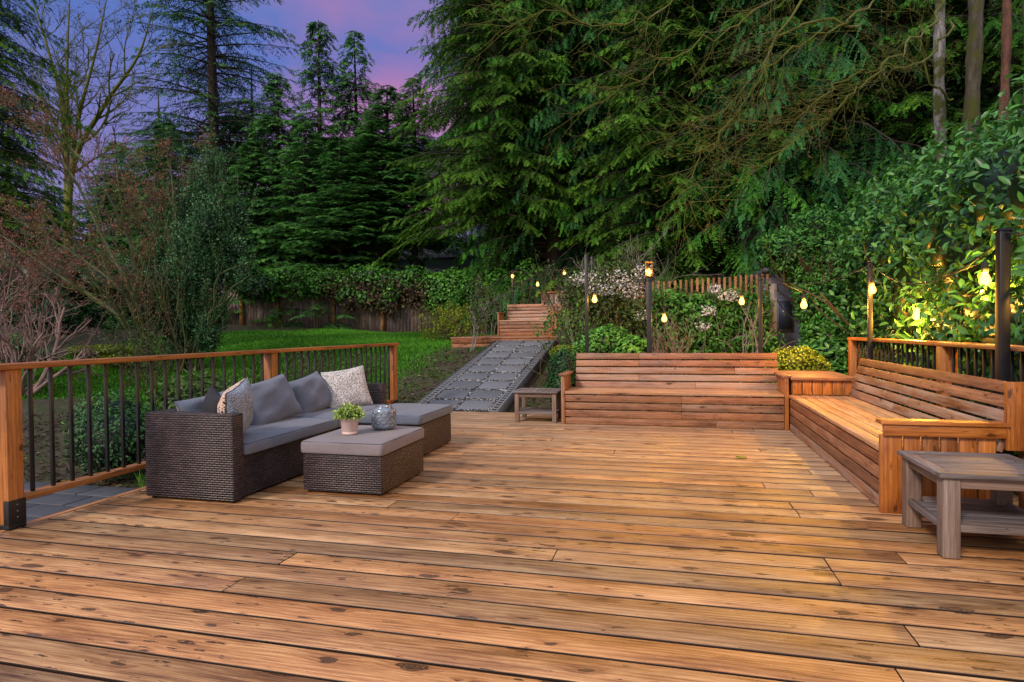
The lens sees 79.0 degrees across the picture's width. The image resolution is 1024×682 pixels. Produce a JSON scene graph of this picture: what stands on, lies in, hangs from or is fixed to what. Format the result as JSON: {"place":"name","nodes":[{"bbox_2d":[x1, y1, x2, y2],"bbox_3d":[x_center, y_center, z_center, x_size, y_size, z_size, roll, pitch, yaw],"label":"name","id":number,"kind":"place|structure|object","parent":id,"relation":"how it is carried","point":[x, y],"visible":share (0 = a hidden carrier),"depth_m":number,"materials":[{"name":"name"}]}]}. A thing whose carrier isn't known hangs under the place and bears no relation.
{"place":"outdoors","nodes":[
{"label":"outdoors","id":0,"kind":"place"},
{"bbox_2d":[21,328,503,415],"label":"lawn grass","id":1,"kind":"structure","parent":0,"point":[271,338],"depth_m":14.72,"materials":[{"name":"green plant"}]},
{"bbox_2d":[0,0,653,251],"label":"sky","id":2,"kind":"structure","parent":0,"point":[382,23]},
{"bbox_2d":[1,322,776,487],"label":"ground","id":3,"kind":"structure","parent":0,"point":[41,406],"depth_m":11.34,"materials":[{"name":"green plant"}]},
{"bbox_2d":[0,113,56,234],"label":"fir tree","id":4,"kind":"object","parent":3,"relation":"on","point":[26,166],"visible":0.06,"depth_m":36.41,"materials":[{"name":"green plant"}]},
{"bbox_2d":[0,231,75,302],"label":"evergreen shrub","id":5,"kind":"object","parent":3,"relation":"on","point":[27,275],"visible":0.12,"depth_m":19.63,"materials":[{"name":"green plant"}]},
{"bbox_2d":[1,282,85,334],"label":"bare shrub","id":6,"kind":"object","parent":3,"relation":"on","point":[69,321],"visible":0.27,"depth_m":18.51,"materials":[{"name":"brown plant"}]},
{"bbox_2d":[0,0,103,269],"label":"cedar tree","id":7,"kind":"object","parent":3,"relation":"on","point":[13,152],"visible":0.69,"depth_m":15.98,"materials":[{"name":"green plant"}]},
{"bbox_2d":[0,271,110,394],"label":"bare shrub","id":8,"kind":"object","parent":3,"relation":"on","point":[40,384],"visible":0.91,"depth_m":11.45,"materials":[{"name":"brown plant"}]},
{"bbox_2d":[0,201,113,353],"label":"bare shrub","id":9,"kind":"object","parent":3,"relation":"on","point":[37,283],"visible":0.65,"depth_m":14.49,"materials":[{"name":"brown plant"}]},
{"bbox_2d":[24,186,101,252],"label":"fir tree","id":10,"kind":"object","parent":3,"relation":"on","point":[61,196],"visible":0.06,"depth_m":34.19,"materials":[{"name":"green plant"}]},
{"bbox_2d":[24,481,137,521],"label":"walkway","id":11,"kind":"structure","parent":3,"relation":"on","point":[49,504],"depth_m":5.36,"materials":[{"name":"stone"}]},
{"bbox_2d":[54,243,125,310],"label":"evergreen shrub","id":12,"kind":"object","parent":3,"relation":"on","point":[79,297],"visible":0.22,"depth_m":21.47,"materials":[{"name":"green plant"}]},
{"bbox_2d":[0,82,183,375],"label":"maple tree","id":13,"kind":"object","parent":3,"relation":"on","point":[134,305],"visible":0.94,"depth_m":12.55,"materials":[{"name":"brown plant"}]},
{"bbox_2d":[2,0,184,305],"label":"deciduous tree","id":14,"kind":"object","parent":3,"relation":"on","point":[66,105],"visible":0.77,"depth_m":21.08,"materials":[{"name":"brown plant"}]},
{"bbox_2d":[75,298,134,329],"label":"evergreen shrub","id":15,"kind":"object","parent":3,"relation":"on","point":[93,314],"visible":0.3,"depth_m":20.60,"materials":[{"name":"green plant"}]},
{"bbox_2d":[61,387,155,482],"bbox_3d":[-4.081,0.960,6.385,0.886,0.947,1.400,-1,1,-37],"label":"clipped shrub","id":16,"kind":"object","parent":3,"relation":"on","point":[98,437],"visible":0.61,"depth_m":6.02,"materials":[{"name":"green plant"}]},
{"bbox_2d":[72,141,145,263],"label":"fir tree","id":17,"kind":"object","parent":3,"relation":"on","point":[104,206],"visible":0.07,"depth_m":34.58,"materials":[{"name":"green plant"}]},
{"bbox_2d":[63,343,162,368],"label":"groundcover","id":18,"kind":"object","parent":3,"relation":"on","point":[107,353],"visible":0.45,"depth_m":14.47,"materials":[{"name":"green plant"}]},
{"bbox_2d":[105,252,161,313],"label":"evergreen shrub","id":19,"kind":"object","parent":3,"relation":"on","point":[131,267],"visible":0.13,"depth_m":22.56,"materials":[{"name":"green plant"}]},
{"bbox_2d":[79,94,195,261],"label":"fir tree","id":20,"kind":"object","parent":3,"relation":"on","point":[138,138],"visible":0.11,"depth_m":32.69,"materials":[{"name":"green plant"}]},
{"bbox_2d":[82,313,198,396],"bbox_3d":[-7.002,0.220,11.654,2.589,1.686,1.842,0,1,14],"label":"bare shrub","id":21,"kind":"object","parent":3,"relation":"on","point":[143,367],"visible":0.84,"depth_m":11.45,"materials":[{"name":"brown plant"}]},
{"bbox_2d":[90,117,190,264],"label":"fir tree","id":22,"kind":"object","parent":3,"relation":"on","point":[149,162],"visible":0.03,"depth_m":32.46,"materials":[{"name":"green plant"}]},
{"bbox_2d":[107,127,213,349],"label":"maple tree","id":23,"kind":"object","parent":3,"relation":"on","point":[161,201],"visible":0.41,"depth_m":15.07,"materials":[{"name":"brown plant"}]},
{"bbox_2d":[140,368,238,411],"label":"rhododendron","id":24,"kind":"object","parent":3,"relation":"on","point":[184,389],"visible":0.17,"depth_m":8.80,"materials":[{"name":"green plant"}]},
{"bbox_2d":[127,116,259,374],"bbox_3d":[-6.853,-1.911,13.076,3.303,5.242,2.288,0,1,14],"label":"evergreen shrub","id":25,"kind":"object","parent":3,"relation":"on","point":[189,318],"visible":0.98,"depth_m":12.79,"materials":[{"name":"green plant"}]},
{"bbox_2d":[104,0,304,265],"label":"fir tree","id":26,"kind":"object","parent":3,"relation":"on","point":[211,65],"visible":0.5,"depth_m":28.87,"materials":[{"name":"green plant"}]},
{"bbox_2d":[192,64,299,244],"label":"fir tree","id":27,"kind":"object","parent":3,"relation":"on","point":[247,110],"visible":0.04,"depth_m":31.69,"materials":[{"name":"green plant"}]},
{"bbox_2d":[225,259,278,299],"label":"evergreen shrub","id":28,"kind":"object","parent":3,"relation":"on","point":[262,286],"visible":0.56,"depth_m":22.29,"materials":[{"name":"green plant"}]},
{"bbox_2d":[203,140,316,317],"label":"fir tree","id":29,"kind":"object","parent":3,"relation":"on","point":[255,221],"visible":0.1,"depth_m":27.20,"materials":[{"name":"green plant"}]},
{"bbox_2d":[206,73,321,316],"bbox_3d":[-10.989,-5.035,28.732,8.451,14.338,8.140,-1,1,-35],"label":"fir tree","id":30,"kind":"object","parent":3,"relation":"on","point":[270,120],"visible":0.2,"depth_m":27.95,"materials":[{"name":"green plant"}]},
{"bbox_2d":[228,123,383,326],"bbox_3d":[-8.410,-3.849,26.714,7.752,10.860,8.048,-1,1,-3],"label":"fir tree","id":31,"kind":"object","parent":3,"relation":"on","point":[287,206],"visible":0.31,"depth_m":25.94,"materials":[{"name":"green plant"}]},
{"bbox_2d":[246,343,385,382],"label":"bare shrub","id":32,"kind":"object","parent":3,"relation":"on","point":[258,379],"visible":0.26,"depth_m":10.00,"materials":[{"name":"plant"}]},
{"bbox_2d":[254,20,397,268],"bbox_3d":[-8.863,-6.059,28.509,7.912,17.722,7.792,-1,1,3],"label":"fir tree","id":33,"kind":"object","parent":3,"relation":"on","point":[312,74],"visible":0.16,"depth_m":28.76,"materials":[{"name":"green plant"}]},
{"bbox_2d":[271,136,384,267],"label":"cedar tree","id":34,"kind":"object","parent":3,"relation":"on","point":[323,139],"visible":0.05,"depth_m":26.95,"materials":[{"name":"green plant"}]},
{"bbox_2d":[265,139,419,329],"bbox_3d":[-7.088,-3.472,25.417,7.912,9.813,7.792,-1,1,4],"label":"fir tree","id":35,"kind":"object","parent":3,"relation":"on","point":[341,263],"visible":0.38,"depth_m":25.29,"materials":[{"name":"green plant"}]},
{"bbox_2d":[196,278,526,334],"bbox_3d":[-6.155,-1.347,23.197,13.712,2.433,0.200,0,1,14],"label":"board fence","id":36,"kind":"object","parent":3,"relation":"on","point":[376,321],"visible":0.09,"depth_m":23.45,"materials":[{"name":"brown wood"}]},
{"bbox_2d":[234,263,345,310],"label":"ivy","id":37,"kind":"object","parent":36,"relation":"attached to","point":[307,279],"visible":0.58,"depth_m":23.20,"materials":[{"name":"green plant"}]},
{"bbox_2d":[318,269,436,321],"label":"ivy","id":38,"kind":"object","parent":36,"relation":"attached to","point":[414,295],"visible":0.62,"depth_m":22.37,"materials":[{"name":"green plant"}]},
{"bbox_2d":[319,263,441,319],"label":"ivy","id":39,"kind":"object","parent":36,"relation":"attached to","point":[373,274],"visible":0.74,"depth_m":22.41,"materials":[{"name":"green plant"}]},
{"bbox_2d":[422,257,552,325],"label":"ivy","id":40,"kind":"object","parent":36,"relation":"attached to","point":[448,286],"visible":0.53,"depth_m":21.56,"materials":[{"name":"green plant"}]},
{"bbox_2d":[303,31,421,272],"bbox_3d":[-7.477,-5.976,29.270,7.646,17.552,7.365,0,1,26],"label":"fir tree","id":41,"kind":"object","parent":3,"relation":"on","point":[352,120],"visible":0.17,"depth_m":29.44,"materials":[{"name":"green plant"}]},
{"bbox_2d":[284,119,480,268],"bbox_3d":[-5.851,-6.050,25.934,8.048,6.555,7.752,0,1,27],"label":"fir tree","id":42,"kind":"object","parent":3,"relation":"on","point":[366,160],"visible":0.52,"depth_m":25.66,"materials":[{"name":"green plant"}]},
{"bbox_2d":[316,85,474,272],"bbox_3d":[-5.963,-6.836,27.822,7.792,8.932,7.912,0,1,32],"label":"fir tree","id":43,"kind":"object","parent":3,"relation":"on","point":[377,111],"visible":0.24,"depth_m":26.77,"materials":[{"name":"green plant"}]},
{"bbox_2d":[347,78,487,268],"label":"fir tree","id":44,"kind":"object","parent":3,"relation":"on","point":[426,139],"visible":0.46,"depth_m":26.40,"materials":[{"name":"green plant"}]},
{"bbox_2d":[384,237,488,276],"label":"neighbour house","id":45,"kind":"structure","parent":3,"relation":"on","point":[447,264],"depth_m":36.08,"materials":[{"name":"grey"}]},
{"bbox_2d":[415,300,487,340],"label":"weeping shrub","id":46,"kind":"object","parent":3,"relation":"on","point":[448,319],"visible":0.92,"depth_m":17.41,"materials":[{"name":"green plant"}]},
{"bbox_2d":[367,0,591,273],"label":"cedar tree","id":47,"kind":"object","parent":3,"relation":"on","point":[493,174],"visible":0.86,"depth_m":21.40,"materials":[{"name":"green plant"}]},
{"bbox_2d":[465,288,506,351],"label":"sapling","id":48,"kind":"object","parent":3,"relation":"on","point":[476,323],"visible":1,"depth_m":14.29,"materials":[{"name":"green plant"}]},
{"bbox_2d":[402,0,571,271],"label":"cedar tree","id":49,"kind":"object","parent":3,"relation":"on","point":[450,128],"visible":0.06,"depth_m":28.49,"materials":[{"name":"green plant"}]},
{"bbox_2d":[465,274,514,335],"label":"sapling","id":50,"kind":"object","parent":3,"relation":"on","point":[480,293],"visible":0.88,"depth_m":18.09,"materials":[{"name":"green plant"}]},
{"bbox_2d":[451,335,567,347],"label":"deck","id":51,"kind":"structure","parent":3,"relation":"on","point":[457,342],"depth_m":14.74,"materials":[{"name":"brown wood"}]},
{"bbox_2d":[496,303,573,335],"bbox_3d":[0.695,-0.622,17.750,2.150,0.904,0.811,0,1,14],"label":"slatted bench","id":52,"kind":"object","parent":51,"relation":"on","point":[530,315],"visible":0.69,"depth_m":17.89,"materials":[{"name":"brown wood"}]},
{"bbox_2d":[0,411,1023,681],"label":"deck","id":53,"kind":"structure","parent":3,"relation":"on","point":[492,547],"depth_m":3.13,"materials":[{"name":"brown wood"}]},
{"bbox_2d":[0,343,399,530],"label":"deck railing","id":54,"kind":"object","parent":53,"relation":"on","point":[14,496],"visible":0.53,"depth_m":4.55,"materials":[{"name":"brown wood"}]},
{"bbox_2d":[145,383,451,502],"bbox_3d":[-1.716,0.834,5.811,1.506,0.654,2.681,0,1,14],"label":"wicker sofa","id":55,"kind":"object","parent":53,"relation":"on","point":[206,455],"visible":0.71,"depth_m":4.68,"materials":[{"name":"wicker"}]},
{"bbox_2d":[174,390,225,411],"bbox_3d":[-2.456,0.618,5.118,0.249,0.386,0.665,-23,-1,15],"label":"back pillow","id":56,"kind":"object","parent":55,"relation":"on","point":[194,404],"visible":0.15,"depth_m":4.88,"materials":[{"name":"grey fabric"}]},
{"bbox_2d":[202,386,220,411],"bbox_3d":[-2.311,0.587,4.801,0.159,0.406,0.406,6,5,-36],"label":"throw pillow","id":57,"kind":"object","parent":55,"relation":"on","point":[212,399],"visible":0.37,"depth_m":4.70,"materials":[{"name":"grey fabric"}]},
{"bbox_2d":[217,377,253,434],"bbox_3d":[-2.137,0.550,4.797,0.213,0.446,0.446,7,12,-5],"label":"throw pillow","id":58,"kind":"object","parent":55,"relation":"on","point":[238,397],"visible":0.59,"depth_m":4.70,"materials":[{"name":"fabric"}]},
{"bbox_2d":[250,373,302,424],"bbox_3d":[-2.236,0.559,5.731,0.250,0.436,0.685,-27,0,18],"label":"back pillow","id":59,"kind":"object","parent":55,"relation":"on","point":[275,400],"visible":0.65,"depth_m":5.65,"materials":[{"name":"grey fabric"}]},
{"bbox_2d":[288,371,330,413],"bbox_3d":[-2.081,0.555,6.414,0.234,0.416,0.585,-25,2,17],"label":"back pillow","id":60,"kind":"object","parent":55,"relation":"on","point":[312,392],"visible":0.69,"depth_m":6.30,"materials":[{"name":"grey fabric"}]},
{"bbox_2d":[321,365,372,407],"bbox_3d":[-1.791,0.514,6.742,0.486,0.446,0.163,-10,-12,-35],"label":"throw pillow","id":61,"kind":"object","parent":55,"relation":"on","point":[346,386],"visible":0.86,"depth_m":6.68,"materials":[{"name":"fabric"}]},
{"bbox_2d":[301,425,423,495],"bbox_3d":[-1.204,0.958,5.146,0.706,0.420,0.853,0,1,14],"label":"wicker table","id":62,"kind":"object","parent":53,"relation":"on","point":[368,459],"visible":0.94,"depth_m":4.79,"materials":[{"name":"grey fabric"}]},
{"bbox_2d":[332,402,365,434],"bbox_3d":[-1.311,0.622,5.022,0.265,0.258,0.267,0,1,14],"label":"plant pot","id":63,"kind":"object","parent":62,"relation":"on","point":[348,416],"visible":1,"depth_m":4.97,"materials":[{"name":"pink ceramic"}]},
{"bbox_2d":[371,405,396,430],"bbox_3d":[-1.082,0.646,5.240,0.213,0.196,0.213,0,1,14],"label":"ceramic vase","id":64,"kind":"object","parent":62,"relation":"on","point":[383,417],"visible":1,"depth_m":5.16,"materials":[{"name":"grey ceramic"}]},
{"bbox_2d":[513,388,560,422],"bbox_3d":[0.371,0.878,8.558,0.615,0.415,0.520,0,1,14],"label":"side table","id":65,"kind":"object","parent":53,"relation":"on","point":[552,393],"visible":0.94,"depth_m":8.39,"materials":[{"name":"grey wood"}]},
{"bbox_2d":[558,353,791,429],"bbox_3d":[2.088,0.622,8.203,2.840,0.904,0.811,0,1,14],"label":"slatted bench","id":66,"kind":"object","parent":53,"relation":"on","point":[698,389],"visible":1,"depth_m":8.14,"materials":[{"name":"brown wood"}]},
{"bbox_2d":[777,371,856,426],"bbox_3d":[3.844,0.739,7.933,0.731,0.641,1.279,0,1,14],"label":"corner table","id":67,"kind":"object","parent":53,"relation":"on","point":[817,383],"visible":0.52,"depth_m":7.39,"materials":[{"name":"brown wood"}]},
{"bbox_2d":[867,261,873,404],"bbox_3d":[4.386,0.043,7.595,0.062,2.036,0.088,0,1,14],"label":"light pole","id":68,"kind":"object","parent":53,"relation":"on","point":[869,320],"visible":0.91,"depth_m":7.58,"materials":[{"name":"black metal"}]},
{"bbox_2d":[872,233,1006,319],"bbox_3d":[4.170,-0.559,5.958,0.427,0.698,3.173,0,1,14],"label":"string light","id":69,"kind":"object","parent":68,"relation":"hanging from","point":[985,278],"visible":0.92,"depth_m":5.52,"materials":[{"name":"rubber"}]},
{"bbox_2d":[789,358,1010,513],"bbox_3d":[3.291,0.672,5.665,0.877,0.872,3.475,0,1,14],"label":"slatted bench","id":70,"kind":"object","parent":53,"relation":"on","point":[859,442],"visible":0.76,"depth_m":4.76,"materials":[{"name":"brown wood"}]},
{"bbox_2d":[847,337,1023,455],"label":"deck railing","id":71,"kind":"object","parent":53,"relation":"on","point":[945,356],"visible":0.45,"depth_m":5.81,"materials":[{"name":"brown wood"}]},
{"bbox_2d":[897,450,1023,558],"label":"side table","id":72,"kind":"object","parent":53,"relation":"on","point":[949,512],"visible":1,"depth_m":3.44,"materials":[{"name":"grey wood"}]},
{"bbox_2d":[994,228,1012,453],"bbox_3d":[3.593,0.153,4.538,0.082,1.946,0.108,0,1,14],"label":"light pole","id":73,"kind":"object","parent":53,"relation":"on","point":[1002,298],"visible":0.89,"depth_m":4.51,"materials":[{"name":"black metal"}]},
{"bbox_2d":[1004,382,1023,509],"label":"railing post","id":74,"kind":"object","parent":53,"relation":"on","point":[1014,407],"visible":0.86,"depth_m":3.91,"materials":[{"name":"brown wood"}]},
{"bbox_2d":[428,3,655,226],"bbox_3d":[1.580,-15.604,26.975,11.176,30.802,12.298,0,1,14],"label":"cedar tree","id":75,"kind":"object","parent":3,"relation":"on","point":[451,133],"visible":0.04,"depth_m":25.19,"materials":[{"name":"green plant"}]},
{"bbox_2d":[523,345,583,406],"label":"boxwood","id":76,"kind":"object","parent":3,"relation":"on","point":[563,361],"visible":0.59,"depth_m":9.70,"materials":[{"name":"green plant"}]},
{"bbox_2d":[441,0,668,327],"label":"cedar tree","id":77,"kind":"object","parent":3,"relation":"on","point":[552,254],"visible":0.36,"depth_m":21.48,"materials":[{"name":"green plant"}]},
{"bbox_2d":[531,295,606,366],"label":"leafy shrub","id":78,"kind":"object","parent":3,"relation":"on","point":[565,342],"visible":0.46,"depth_m":11.46,"materials":[{"name":"green plant"}]},
{"bbox_2d":[509,247,660,344],"bbox_3d":[1.457,-0.695,12.665,2.680,2.437,2.857,-1,1,-23],"label":"bare shrub","id":79,"kind":"object","parent":3,"relation":"on","point":[559,282],"visible":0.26,"depth_m":12.38,"materials":[{"name":"brown plant"}]},
{"bbox_2d":[584,253,588,409],"bbox_3d":[1.133,-0.034,9.403,0.062,2.598,0.088,0,1,14],"label":"light pole","id":80,"kind":"object","parent":3,"relation":"on","point":[586,308],"visible":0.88,"depth_m":9.38,"materials":[{"name":"black metal"}]},
{"bbox_2d":[471,0,735,333],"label":"cedar tree","id":81,"kind":"object","parent":3,"relation":"on","point":[587,100],"visible":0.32,"depth_m":20.83,"materials":[{"name":"green plant"}]},
{"bbox_2d":[552,257,654,373],"bbox_3d":[1.726,-0.435,12.166,2.131,2.368,1.978,0,1,14],"label":"flowering shrub","id":82,"kind":"object","parent":3,"relation":"on","point":[598,308],"visible":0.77,"depth_m":11.70,"materials":[{"name":"green plant"}]},
{"bbox_2d":[571,324,652,402],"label":"azalea","id":83,"kind":"object","parent":3,"relation":"on","point":[603,339],"visible":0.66,"depth_m":9.99,"materials":[{"name":"green plant"}]},
{"bbox_2d":[538,223,728,342],"bbox_3d":[2.621,-1.094,14.363,4.542,3.422,4.082,-1,1,-12],"label":"flowering shrub","id":84,"kind":"object","parent":3,"relation":"on","point":[639,261],"visible":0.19,"depth_m":14.00,"materials":[{"name":"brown plant"}]},
{"bbox_2d":[646,276,652,410],"bbox_3d":[2.031,0.156,9.175,0.087,2.208,0.113,0,1,14],"label":"light pole","id":85,"kind":"object","parent":3,"relation":"on","point":[649,310],"visible":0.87,"depth_m":9.14,"materials":[{"name":"black metal"}]},
{"bbox_2d":[604,300,711,381],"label":"bare shrub","id":86,"kind":"object","parent":3,"relation":"on","point":[673,349],"visible":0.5,"depth_m":10.93,"materials":[{"name":"brown plant"}]},
{"bbox_2d":[535,0,810,332],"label":"cedar tree","id":87,"kind":"object","parent":3,"relation":"on","point":[634,152],"visible":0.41,"depth_m":18.74,"materials":[{"name":"green plant"}]},
{"bbox_2d":[616,274,776,367],"bbox_3d":[3.494,-0.281,11.974,2.976,1.947,0.180,0,1,14],"label":"picket fence","id":88,"kind":"object","parent":3,"relation":"on","point":[773,291],"visible":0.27,"depth_m":11.84,"materials":[{"name":"brown wood"}]},
{"bbox_2d":[634,278,786,374],"bbox_3d":[3.697,-0.234,11.634,2.742,1.831,1.668,0,1,14],"label":"flowering vine","id":89,"kind":"object","parent":88,"relation":"attached to","point":[732,320],"visible":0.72,"depth_m":11.48,"materials":[{"name":"green plant"}]},
{"bbox_2d":[424,0,997,254],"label":"deciduous tree","id":90,"kind":"object","parent":3,"relation":"on","point":[940,97],"visible":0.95,"depth_m":9.35,"materials":[{"name":"green plant"}]},
{"bbox_2d":[715,300,797,382],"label":"bare shrub","id":91,"kind":"object","parent":3,"relation":"on","point":[753,333],"visible":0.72,"depth_m":10.92,"materials":[{"name":"brown plant"}]},
{"bbox_2d":[758,275,762,413],"bbox_3d":[3.523,0.159,8.791,0.067,2.183,0.093,0,1,14],"label":"light pole","id":92,"kind":"object","parent":3,"relation":"on","point":[760,315],"visible":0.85,"depth_m":8.77,"materials":[{"name":"black metal"}]},
{"bbox_2d":[600,0,926,332],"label":"cedar tree","id":93,"kind":"object","parent":3,"relation":"on","point":[743,244],"visible":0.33,"depth_m":17.81,"materials":[{"name":"green plant"}]},
{"bbox_2d":[748,268,805,352],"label":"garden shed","id":94,"kind":"structure","parent":3,"relation":"on","point":[788,326],"depth_m":12.59,"materials":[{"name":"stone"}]},
{"bbox_2d":[777,298,793,331],"bbox_3d":[5.537,-0.526,12.584,0.325,0.670,0.042,0,1,14],"label":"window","id":95,"kind":"structure","parent":94,"relation":"in","point":[785,323],"depth_m":12.57,"materials":[{"name":"black glass"}]},
{"bbox_2d":[701,203,861,353],"bbox_3d":[5.691,-0.798,11.334,4.350,3.586,2.619,0,1,14],"label":"evergreen shrub","id":96,"kind":"object","parent":3,"relation":"on","point":[799,253],"visible":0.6,"depth_m":11.27,"materials":[{"name":"green plant"}]},
{"bbox_2d":[731,345,834,405],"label":"golden shrub","id":97,"kind":"object","parent":3,"relation":"on","point":[793,360],"visible":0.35,"depth_m":8.97,"materials":[{"name":"yellow plant"}]},
{"bbox_2d":[660,0,964,332],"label":"cedar tree","id":98,"kind":"object","parent":3,"relation":"on","point":[834,182],"visible":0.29,"depth_m":16.07,"materials":[{"name":"green plant"}]},
{"bbox_2d":[787,334,862,395],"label":"ground plant","id":99,"kind":"object","parent":3,"relation":"on","point":[830,350],"visible":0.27,"depth_m":9.79,"materials":[{"name":"green plant"}]},
{"bbox_2d":[718,0,1023,309],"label":"cedar tree","id":100,"kind":"object","parent":3,"relation":"on","point":[905,128],"visible":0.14,"depth_m":16.04,"materials":[{"name":"green plant"}]},
{"bbox_2d":[791,73,1023,457],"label":"laurel hedge","id":101,"kind":"object","parent":3,"relation":"on","point":[955,219],"visible":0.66,"depth_m":6.85,"materials":[{"name":"green plant"}]},
{"bbox_2d":[844,0,1023,210],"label":"cedar tree","id":102,"kind":"object","parent":3,"relation":"on","point":[995,24],"visible":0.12,"depth_m":14.52,"materials":[{"name":"green plant"}]},
{"bbox_2d":[961,0,984,161],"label":"deciduous tree","id":103,"kind":"object","parent":3,"relation":"on","point":[974,57],"visible":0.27,"depth_m":11.86,"materials":[{"name":"brown plant"}]},
{"bbox_2d":[997,0,1011,126],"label":"cedar tree","id":104,"kind":"object","parent":3,"relation":"on","point":[1006,38],"visible":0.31,"depth_m":10.67,"materials":[{"name":"red plant"}]},
{"bbox_2d":[417,340,556,411],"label":"path","id":105,"kind":"structure","parent":0,"point":[492,376],"depth_m":11.37,"materials":[{"name":"stone"}]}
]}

